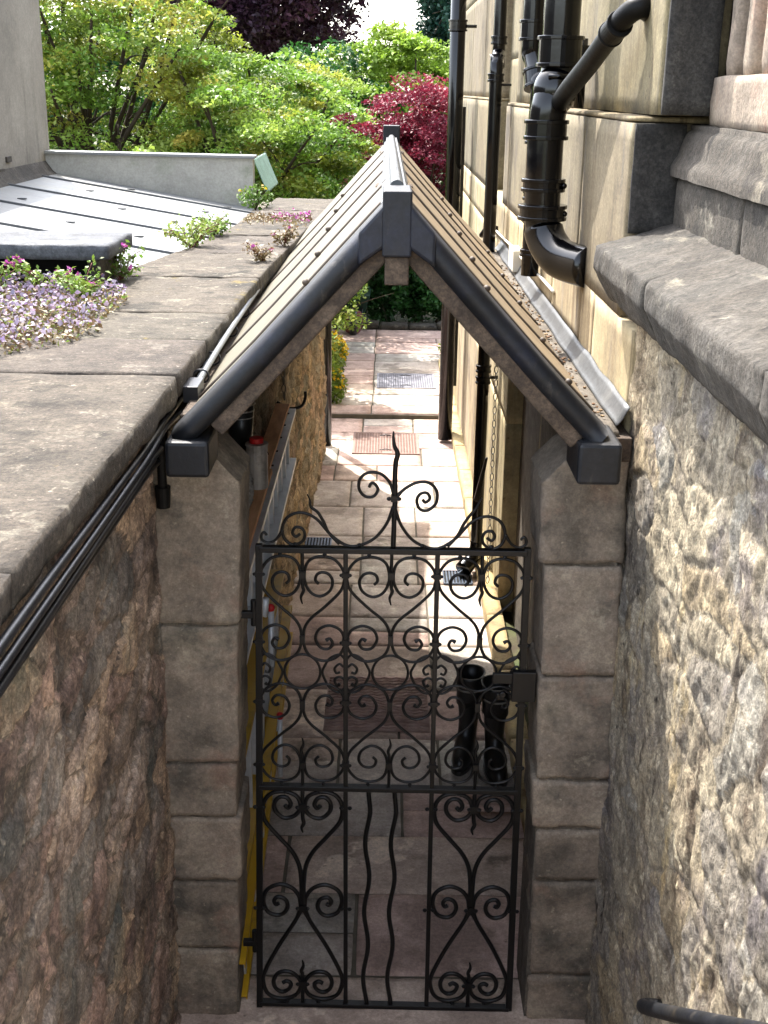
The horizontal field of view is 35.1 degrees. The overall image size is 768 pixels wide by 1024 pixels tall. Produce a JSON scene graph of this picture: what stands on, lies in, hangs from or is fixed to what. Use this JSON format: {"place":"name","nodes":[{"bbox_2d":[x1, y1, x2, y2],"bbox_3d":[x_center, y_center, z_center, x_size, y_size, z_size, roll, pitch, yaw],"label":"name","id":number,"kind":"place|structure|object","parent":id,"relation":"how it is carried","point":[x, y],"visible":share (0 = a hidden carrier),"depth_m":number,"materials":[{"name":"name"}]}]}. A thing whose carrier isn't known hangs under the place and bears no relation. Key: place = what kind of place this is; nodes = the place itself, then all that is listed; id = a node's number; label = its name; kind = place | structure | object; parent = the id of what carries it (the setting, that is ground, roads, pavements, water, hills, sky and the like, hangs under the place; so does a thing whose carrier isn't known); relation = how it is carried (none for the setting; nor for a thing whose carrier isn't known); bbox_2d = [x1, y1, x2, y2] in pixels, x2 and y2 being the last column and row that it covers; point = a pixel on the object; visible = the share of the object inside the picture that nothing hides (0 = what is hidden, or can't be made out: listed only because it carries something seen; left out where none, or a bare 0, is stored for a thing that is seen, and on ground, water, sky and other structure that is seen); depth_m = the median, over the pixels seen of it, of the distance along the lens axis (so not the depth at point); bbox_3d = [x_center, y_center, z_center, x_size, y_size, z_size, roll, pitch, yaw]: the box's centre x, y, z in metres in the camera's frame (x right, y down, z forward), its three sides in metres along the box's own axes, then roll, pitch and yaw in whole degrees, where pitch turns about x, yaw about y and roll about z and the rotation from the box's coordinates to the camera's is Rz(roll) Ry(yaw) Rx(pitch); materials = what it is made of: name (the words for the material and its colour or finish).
{"place":"outdoors","nodes":[
{"label":"outdoors","id":0,"kind":"place"},
{"bbox_2d":[0,0,56,187],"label":"neighbour building","id":1,"kind":"structure","parent":0,"point":[24,140],"depth_m":9.51,"materials":[{"name":"grey stone"}]},
{"bbox_2d":[40,0,428,92],"label":"sky","id":2,"kind":"structure","parent":0,"point":[400,10],"materials":[{"name":"white"}]},
{"bbox_2d":[249,473,253,507],"bbox_3d":[-0.574,-0.083,4.927,0.094,0.132,0.168,1,19,0],"label":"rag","id":3,"kind":"object","parent":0,"point":[251,487],"visible":0.22,"depth_m":4.92,"materials":[{"name":"fabric"}]},
{"bbox_2d":[245,436,268,489],"bbox_3d":[-0.540,-0.211,5.168,0.104,0.219,0.097,1,19,0],"label":"paint can","id":4,"kind":"object","parent":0,"point":[257,450],"visible":0.96,"depth_m":5.13,"materials":[{"name":"metal"}]},
{"bbox_2d":[63,91,528,728],"bbox_3d":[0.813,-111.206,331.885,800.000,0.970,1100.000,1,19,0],"label":"ground","id":5,"kind":"structure","parent":0,"point":[511,635],"depth_m":8.19,"materials":[{"name":"green plant"}]},
{"bbox_2d":[41,1,250,150],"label":"backdrop tree","id":6,"kind":"object","parent":5,"relation":"on","point":[129,62],"visible":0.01,"depth_m":21.21,"materials":[{"name":"green plant"}]},
{"bbox_2d":[39,0,266,153],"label":"maple tree","id":7,"kind":"object","parent":5,"relation":"on","point":[65,81],"visible":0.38,"depth_m":15.69,"materials":[{"name":"green plant"}]},
{"bbox_2d":[0,198,333,1023],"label":"boundary wall","id":8,"kind":"structure","parent":5,"relation":"on","point":[88,920],"depth_m":3.42,"materials":[{"name":"stone"}]},
{"bbox_2d":[0,254,20,285],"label":"herb robert","id":9,"kind":"object","parent":8,"relation":"on","point":[2,270],"visible":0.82,"depth_m":5.28,"materials":[{"name":"green plant"}]},
{"bbox_2d":[0,275,126,354],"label":"flower mat","id":10,"kind":"object","parent":8,"relation":"on","point":[64,326],"visible":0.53,"depth_m":4.73,"materials":[{"name":"plant"}]},
{"bbox_2d":[2,255,70,295],"bbox_3d":[-1.476,-1.014,5.242,0.299,0.185,0.228,-11,22,-31],"label":"herb robert","id":11,"kind":"object","parent":10,"relation":"on","point":[29,271],"visible":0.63,"depth_m":5.24,"materials":[{"name":"green plant"}]},
{"bbox_2d":[0,270,126,344],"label":"lilac flowers","id":12,"kind":"object","parent":10,"relation":"on","point":[43,302],"visible":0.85,"depth_m":4.86,"materials":[{"name":"purple plant"}]},
{"bbox_2d":[53,254,111,300],"bbox_3d":[-1.280,-0.985,5.146,0.233,0.188,0.297,1,19,0],"label":"herb robert","id":13,"kind":"object","parent":10,"relation":"on","point":[86,284],"visible":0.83,"depth_m":5.14,"materials":[{"name":"green plant"}]},
{"bbox_2d":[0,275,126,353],"bbox_3d":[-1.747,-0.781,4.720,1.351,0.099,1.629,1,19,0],"label":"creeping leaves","id":14,"kind":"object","parent":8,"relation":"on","point":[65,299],"visible":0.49,"depth_m":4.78,"materials":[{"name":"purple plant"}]},
{"bbox_2d":[0,230,132,290],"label":"stone slab shelter","id":15,"kind":"object","parent":8,"relation":"on","point":[46,251],"visible":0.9,"depth_m":5.60,"materials":[{"name":"grey stone"}]},
{"bbox_2d":[0,460,159,697],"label":"cable","id":16,"kind":"object","parent":8,"relation":"attached to","point":[156,464],"visible":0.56,"depth_m":3.03,"materials":[{"name":"black rubber"}]},
{"bbox_2d":[0,440,165,696],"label":"cable","id":17,"kind":"object","parent":8,"relation":"attached to","point":[19,659],"visible":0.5,"depth_m":2.61,"materials":[{"name":"black rubber"}]},
{"bbox_2d":[0,394,182,656],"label":"cable","id":18,"kind":"object","parent":8,"relation":"attached to","point":[10,632],"visible":0.85,"depth_m":2.72,"materials":[{"name":"black rubber"}]},
{"bbox_2d":[0,408,184,679],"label":"cable","id":19,"kind":"object","parent":8,"relation":"attached to","point":[16,646],"visible":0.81,"depth_m":2.70,"materials":[{"name":"black rubber"}]},
{"bbox_2d":[106,239,144,279],"bbox_3d":[-1.290,-1.203,5.785,0.279,0.221,0.386,1,19,0],"label":"wispy weed","id":20,"kind":"object","parent":8,"relation":"on","point":[116,267],"visible":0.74,"depth_m":5.78,"materials":[{"name":"green plant"}]},
{"bbox_2d":[0,174,254,267],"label":"lean to roof","id":21,"kind":"object","parent":8,"relation":"on","point":[57,202],"visible":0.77,"depth_m":8.59,"materials":[{"name":"grey metal"}]},
{"bbox_2d":[44,150,256,206],"bbox_3d":[-2.035,-2.772,10.348,1.900,0.565,0.200,1,19,0],"label":"roof upstand","id":22,"kind":"object","parent":8,"relation":"on","point":[222,178],"visible":0.53,"depth_m":10.24,"materials":[{"name":"grey concrete"}]},
{"bbox_2d":[254,153,277,191],"bbox_3d":[-1.055,-3.049,10.896,0.126,0.284,1.181,1,19,0],"label":"corrugated sheet","id":23,"kind":"object","parent":22,"relation":"attached to","point":[266,172],"visible":0.9,"depth_m":10.87,"materials":[{"name":"green plastic"}]},
{"bbox_2d":[154,435,170,508],"bbox_3d":[-0.708,-0.134,3.872,0.051,0.250,0.051,1,19,0],"label":"stub pipe","id":24,"kind":"object","parent":8,"relation":"attached to","point":[162,488],"visible":0.76,"depth_m":3.87,"materials":[{"name":"black plastic"}]},
{"bbox_2d":[155,210,228,249],"bbox_3d":[-1.136,-1.626,7.028,0.454,0.237,0.305,-12,23,-33],"label":"wispy weed","id":25,"kind":"object","parent":8,"relation":"on","point":[193,240],"visible":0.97,"depth_m":7.02,"materials":[{"name":"green plant"}]},
{"bbox_2d":[188,208,231,236],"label":"wispy weed","id":26,"kind":"object","parent":8,"relation":"on","point":[224,225],"visible":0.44,"depth_m":7.55,"materials":[{"name":"green plant"}]},
{"bbox_2d":[197,336,222,376],"bbox_3d":[-0.632,-1.173,6.343,0.051,0.081,4.851,1,19,0],"label":"conduit","id":27,"kind":"object","parent":8,"relation":"on","point":[206,361],"visible":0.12,"depth_m":4.44,"materials":[{"name":"black plastic"}]},
{"bbox_2d":[183,288,263,402],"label":"conduit clips","id":28,"kind":"object","parent":8,"relation":"attached to","point":[193,387],"visible":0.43,"depth_m":4.05,"materials":[{"name":"grey plastic"}]},
{"bbox_2d":[198,289,259,377],"bbox_3d":[-0.613,-1.202,6.359,0.045,0.082,4.802,1,19,0],"label":"conduit","id":29,"kind":"object","parent":8,"relation":"on","point":[217,350],"visible":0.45,"depth_m":4.72,"materials":[{"name":"grey plastic"}]},
{"bbox_2d":[229,401,254,451],"bbox_3d":[-0.633,-0.371,5.377,0.133,0.234,0.133,1,19,0],"label":"bucket","id":30,"kind":"object","parent":8,"relation":"hanging from","point":[241,431],"visible":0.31,"depth_m":5.33,"materials":[{"name":"black plastic"}]},
{"bbox_2d":[237,183,273,210],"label":"coping tuft","id":31,"kind":"object","parent":8,"relation":"on","point":[258,196],"visible":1,"depth_m":9.59,"materials":[{"name":"green plant"}]},
{"bbox_2d":[242,239,277,261],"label":"wispy weed","id":32,"kind":"object","parent":8,"relation":"on","point":[261,256],"visible":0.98,"depth_m":6.47,"materials":[{"name":"plant"}]},
{"bbox_2d":[245,569,284,876],"bbox_3d":[-0.593,0.920,5.641,0.100,0.546,2.150,1,19,0],"label":"ladder","id":33,"kind":"object","parent":8,"relation":"attached to","point":[250,772],"visible":0.28,"depth_m":5.50,"materials":[{"name":"metal"}]},
{"bbox_2d":[247,409,295,662],"bbox_3d":[-0.577,0.007,5.826,0.115,0.330,2.800,1,19,0],"label":"ladder","id":34,"kind":"object","parent":8,"relation":"attached to","point":[283,465],"visible":0.41,"depth_m":6.06,"materials":[{"name":"metal"}]},
{"bbox_2d":[249,469,271,549],"bbox_3d":[-0.564,0.025,4.864,0.122,0.025,1.270,1,19,0],"label":"plank","id":35,"kind":"object","parent":34,"relation":"on","point":[256,506],"visible":0.24,"depth_m":4.94,"materials":[{"name":"brown wood"}]},
{"bbox_2d":[263,597,282,776],"bbox_3d":[-0.470,0.746,5.037,0.059,1.053,0.510,1,19,1],"label":"aluminium pole","id":36,"kind":"object","parent":34,"relation":"attached to","point":[268,610],"visible":0.8,"depth_m":5.08,"materials":[{"name":"silver metal"}]},
{"bbox_2d":[264,403,289,468],"bbox_3d":[-0.580,-0.314,6.085,0.078,0.022,1.800,1,19,0],"label":"plank","id":37,"kind":"object","parent":34,"relation":"on","point":[275,426],"visible":0.51,"depth_m":6.42,"materials":[{"name":"brown wood"}]},
{"bbox_2d":[240,208,312,226],"bbox_3d":[-0.739,-2.079,8.563,0.476,0.079,0.988,1,19,0],"label":"sedum","id":38,"kind":"object","parent":8,"relation":"on","point":[263,217],"depth_m":8.51,"materials":[{"name":"plant"}]},
{"bbox_2d":[281,370,285,400],"bbox_3d":[-0.594,-0.899,7.101,0.040,0.510,0.032,7,20,17],"label":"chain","id":39,"kind":"object","parent":8,"relation":"hanging from","point":[283,382],"visible":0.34,"depth_m":7.15,"materials":[{"name":"metal"}]},
{"bbox_2d":[270,220,298,245],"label":"wispy weed","id":40,"kind":"object","parent":8,"relation":"on","point":[286,237],"visible":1,"depth_m":7.14,"materials":[{"name":"plant"}]},
{"bbox_2d":[276,391,306,409],"bbox_3d":[-0.543,-0.654,7.144,0.181,0.111,0.020,-1,19,-7],"label":"wall hook","id":41,"kind":"object","parent":8,"relation":"attached to","point":[303,402],"depth_m":7.15,"materials":[{"name":"paint"}]},
{"bbox_2d":[132,144,266,201],"bbox_3d":[-2.593,-2.939,14.458,3.750,2.766,2.324,1,19,0],"label":"hedge shrub","id":42,"kind":"object","parent":5,"relation":"on","point":[137,149],"depth_m":13.83,"materials":[{"name":"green plant"}]},
{"bbox_2d":[136,52,379,201],"bbox_3d":[-1.500,-4.113,16.271,4.089,3.815,3.762,1,19,0],"label":"maple tree","id":43,"kind":"object","parent":5,"relation":"on","point":[301,171],"visible":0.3,"depth_m":15.50,"materials":[{"name":"green plant"}]},
{"bbox_2d":[143,0,374,81],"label":"copper beech","id":44,"kind":"object","parent":5,"relation":"on","point":[265,27],"visible":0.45,"depth_m":27.53,"materials":[{"name":"purple plant"}]},
{"bbox_2d":[271,36,403,141],"bbox_3d":[-1.317,-6.565,22.633,4.317,4.280,3.205,10,21,24],"label":"backdrop tree","id":45,"kind":"object","parent":5,"relation":"on","point":[353,63],"visible":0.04,"depth_m":21.82,"materials":[{"name":"green plant"}]},
{"bbox_2d":[312,18,449,157],"bbox_3d":[0.203,-7.001,23.395,3.826,4.627,3.401,1,19,0],"label":"lime green tree","id":46,"kind":"object","parent":5,"relation":"on","point":[405,52],"visible":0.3,"depth_m":22.38,"materials":[{"name":"green plant"}]},
{"bbox_2d":[180,976,584,1023],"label":"threshold step","id":47,"kind":"object","parent":5,"relation":"on","point":[402,989],"visible":0.52,"depth_m":4.67,"materials":[{"name":"grey stone"}]},
{"bbox_2d":[153,431,249,1014],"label":"gate pillar","id":48,"kind":"structure","parent":47,"relation":"on","point":[202,532],"depth_m":4.23,"materials":[{"name":"stone"}]},
{"bbox_2d":[241,431,536,1011],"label":"iron gate","id":49,"kind":"structure","parent":48,"relation":"attached to","point":[521,679],"depth_m":4.32,"materials":[{"name":"black metal"}]},
{"bbox_2d":[239,605,292,998],"bbox_3d":[-0.547,1.209,5.769,0.050,0.206,2.500,1,28,0],"label":"ladder","id":50,"kind":"object","parent":47,"relation":"on","point":[269,767],"visible":0.66,"depth_m":5.65,"materials":[{"name":"metal"}]},
{"bbox_2d":[516,433,628,1019],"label":"gate pillar","id":51,"kind":"structure","parent":47,"relation":"on","point":[577,532],"depth_m":4.24,"materials":[{"name":"stone"}]},
{"bbox_2d":[165,125,631,484],"bbox_3d":[0.079,-1.324,5.860,1.452,0.902,4.940,1,19,0],"label":"gabled canopy","id":52,"kind":"object","parent":51,"relation":"on","point":[390,207],"visible":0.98,"depth_m":3.66,"materials":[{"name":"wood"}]},
{"bbox_2d":[486,363,498,583],"bbox_3d":[0.738,-0.570,8.166,0.029,2.193,0.220,2,19,3],"label":"chain","id":53,"kind":"object","parent":52,"relation":"hanging from","point":[493,464],"visible":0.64,"depth_m":8.22,"materials":[{"name":"metal"}]},
{"bbox_2d":[501,265,604,416],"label":"leaf litter","id":54,"kind":"object","parent":52,"relation":"on","point":[549,336],"visible":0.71,"depth_m":5.30,"materials":[{"name":"brown plant"}]},
{"bbox_2d":[321,71,448,320],"bbox_3d":[0.210,-4.691,18.265,3.361,3.642,2.759,1,19,0],"label":"red maple","id":55,"kind":"object","parent":5,"relation":"on","point":[425,129],"visible":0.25,"depth_m":17.49,"materials":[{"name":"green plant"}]},
{"bbox_2d":[324,108,445,185],"bbox_3d":[-0.243,-5.033,20.028,4.869,3.105,2.718,1,19,0],"label":"hedge shrub","id":56,"kind":"object","parent":5,"relation":"on","point":[441,183],"visible":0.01,"depth_m":19.44,"materials":[{"name":"green plant"}]},
{"bbox_2d":[366,264,427,323],"bbox_3d":[0.065,-3.434,18.288,1.276,1.278,1.413,13,22,30],"label":"garden shrub","id":57,"kind":"object","parent":5,"relation":"on","point":[387,304],"visible":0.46,"depth_m":18.00,"materials":[{"name":"green plant"}]},
{"bbox_2d":[399,268,441,322],"bbox_3d":[0.829,-3.366,18.397,1.413,1.274,1.423,1,19,0],"label":"garden shrub","id":58,"kind":"object","parent":5,"relation":"on","point":[429,298],"visible":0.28,"depth_m":18.08,"materials":[{"name":"green plant"}]},
{"bbox_2d":[413,0,450,60],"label":"conifer","id":59,"kind":"object","parent":5,"relation":"on","point":[435,24],"visible":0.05,"depth_m":25.63,"materials":[{"name":"green plant"}]},
{"bbox_2d":[438,0,767,1023],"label":"stone house","id":60,"kind":"structure","parent":5,"relation":"on","point":[662,312],"depth_m":3.55,"materials":[{"name":"beige stone"}]},
{"bbox_2d":[438,0,476,440],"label":"downpipe","id":61,"kind":"object","parent":60,"relation":"attached to","point":[456,117],"visible":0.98,"depth_m":11.34,"materials":[{"name":"black paint"}]},
{"bbox_2d":[456,0,511,575],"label":"downpipe","id":62,"kind":"object","parent":60,"relation":"attached to","point":[495,80],"visible":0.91,"depth_m":8.08,"materials":[{"name":"black paint"}]},
{"bbox_2d":[479,226,497,237],"bbox_3d":[0.749,-2.013,8.724,0.044,0.111,0.233,-8,21,-23],"label":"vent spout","id":63,"kind":"object","parent":60,"relation":"attached to","point":[481,234],"visible":0.25,"depth_m":8.78,"materials":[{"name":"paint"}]},
{"bbox_2d":[496,230,554,292],"bbox_3d":[0.777,-1.520,7.251,0.055,0.125,3.300,1,19,0],"label":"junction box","id":64,"kind":"object","parent":60,"relation":"attached to","point":[514,261],"visible":0.76,"depth_m":7.07,"materials":[{"name":"white plastic"}]},
{"bbox_2d":[519,0,543,276],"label":"waste pipe","id":65,"kind":"object","parent":60,"relation":"attached to","point":[531,25],"visible":0.41,"depth_m":5.94,"materials":[{"name":"black paint"}]},
{"bbox_2d":[517,0,586,287],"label":"soil pipe","id":66,"kind":"object","parent":60,"relation":"attached to","point":[556,252],"visible":0.93,"depth_m":4.89,"materials":[{"name":"black paint"}]},
{"bbox_2d":[573,38,589,107],"bbox_3d":[0.814,-1.815,5.031,0.061,0.270,0.061,1,19,0],"label":"overflow pipe","id":67,"kind":"object","parent":60,"relation":"attached to","point":[579,100],"visible":0.21,"depth_m":5.04,"materials":[{"name":"black paint"}]},
{"bbox_2d":[552,0,650,110],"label":"branch pipe","id":68,"kind":"object","parent":60,"relation":"attached to","point":[615,28],"visible":0.98,"depth_m":4.21,"materials":[{"name":"black metal"}]},
{"bbox_2d":[636,998,767,1023],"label":"handrail","id":69,"kind":"object","parent":60,"relation":"attached to","point":[655,1008],"visible":1,"depth_m":2.78,"materials":[{"name":"black metal"}]},
{"bbox_2d":[332,329,440,414],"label":"path","id":70,"kind":"structure","parent":0,"point":[406,351],"depth_m":15.23,"materials":[{"name":"stone"}]},
{"bbox_2d":[332,368,348,403],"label":"flowering plant","id":71,"kind":"object","parent":70,"relation":"on","point":[338,386],"visible":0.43,"depth_m":13.38,"materials":[{"name":"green plant"}]},
{"bbox_2d":[332,330,349,371],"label":"flowering plant","id":72,"kind":"object","parent":70,"relation":"on","point":[343,354],"visible":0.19,"depth_m":14.50,"materials":[{"name":"yellow plant"}]},
{"bbox_2d":[343,286,371,334],"bbox_3d":[-0.466,-2.909,17.588,0.564,0.580,1.156,1,19,0],"label":"shrub","id":73,"kind":"object","parent":70,"relation":"on","point":[362,308],"visible":0.44,"depth_m":17.34,"materials":[{"name":"green plant"}]},
{"bbox_2d":[332,283,392,377],"bbox_3d":[-0.812,-2.200,13.251,1.658,2.203,1.773,14,23,33],"label":"hedge shrub","id":74,"kind":"object","parent":70,"relation":"on","point":[340,315],"visible":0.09,"depth_m":13.29,"materials":[{"name":"green plant"}]},
{"bbox_2d":[377,373,435,388],"bbox_3d":[0.262,-1.573,14.549,0.694,0.033,0.764,1,19,0],"label":"inspection cover","id":75,"kind":"object","parent":70,"relation":"on","point":[406,380],"visible":1,"depth_m":14.52,"materials":[{"name":"metal"}]},
{"bbox_2d":[251,326,523,979],"bbox_3d":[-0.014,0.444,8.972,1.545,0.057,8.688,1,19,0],"label":"path","id":76,"kind":"structure","parent":0,"point":[441,524],"depth_m":6.35,"materials":[{"name":"beige stone"}]},
{"bbox_2d":[305,537,331,544],"bbox_3d":[-0.520,0.243,9.428,0.225,0.014,0.230,1,19,0],"label":"drain grate","id":77,"kind":"object","parent":76,"relation":"on","point":[318,541],"visible":0.56,"depth_m":9.47,"materials":[{"name":"metal"}]},
{"bbox_2d":[324,320,331,445],"bbox_3d":[-0.550,-1.682,11.718,0.090,2.150,0.088,1,19,0],"label":"iron post","id":78,"kind":"object","parent":76,"relation":"on","point":[328,374],"visible":0.41,"depth_m":11.83,"materials":[{"name":"black metal"}]},
{"bbox_2d":[323,676,429,731],"bbox_3d":[-0.039,1.094,7.002,0.590,0.018,0.650,1,19,0],"label":"door mat","id":79,"kind":"object","parent":76,"relation":"on","point":[379,716],"depth_m":6.93,"materials":[{"name":"fabric"}]},
{"bbox_2d":[352,432,419,454],"bbox_3d":[0.017,-0.691,12.135,0.659,0.033,0.764,1,19,0],"label":"inspection cover","id":80,"kind":"object","parent":76,"relation":"on","point":[377,443],"visible":0.94,"depth_m":12.11,"materials":[{"name":"brown metal"}]},
{"bbox_2d":[332,320,440,330],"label":"edging wall","id":81,"kind":"structure","parent":76,"relation":"on","point":[374,324],"depth_m":17.69,"materials":[{"name":"grey stone"}]},
{"bbox_2d":[442,570,472,584],"bbox_3d":[0.531,0.475,8.807,0.210,0.014,0.250,1,19,0],"label":"drain grate","id":82,"kind":"object","parent":76,"relation":"on","point":[449,574],"visible":0.76,"depth_m":8.78,"materials":[{"name":"metal"}]},
{"bbox_2d":[451,664,485,775],"bbox_3d":[0.440,1.087,6.370,0.156,0.460,0.382,3,19,7],"label":"wellington boot","id":83,"kind":"object","parent":76,"relation":"on","point":[473,675],"visible":0.64,"depth_m":6.36,"materials":[{"name":"black rubber"}]},
{"bbox_2d":[481,674,510,786],"bbox_3d":[0.578,1.128,6.256,0.160,0.460,0.384,1,19,0],"label":"wellington boot","id":84,"kind":"object","parent":76,"relation":"on","point":[494,726],"visible":0.63,"depth_m":6.25,"materials":[{"name":"black rubber"}]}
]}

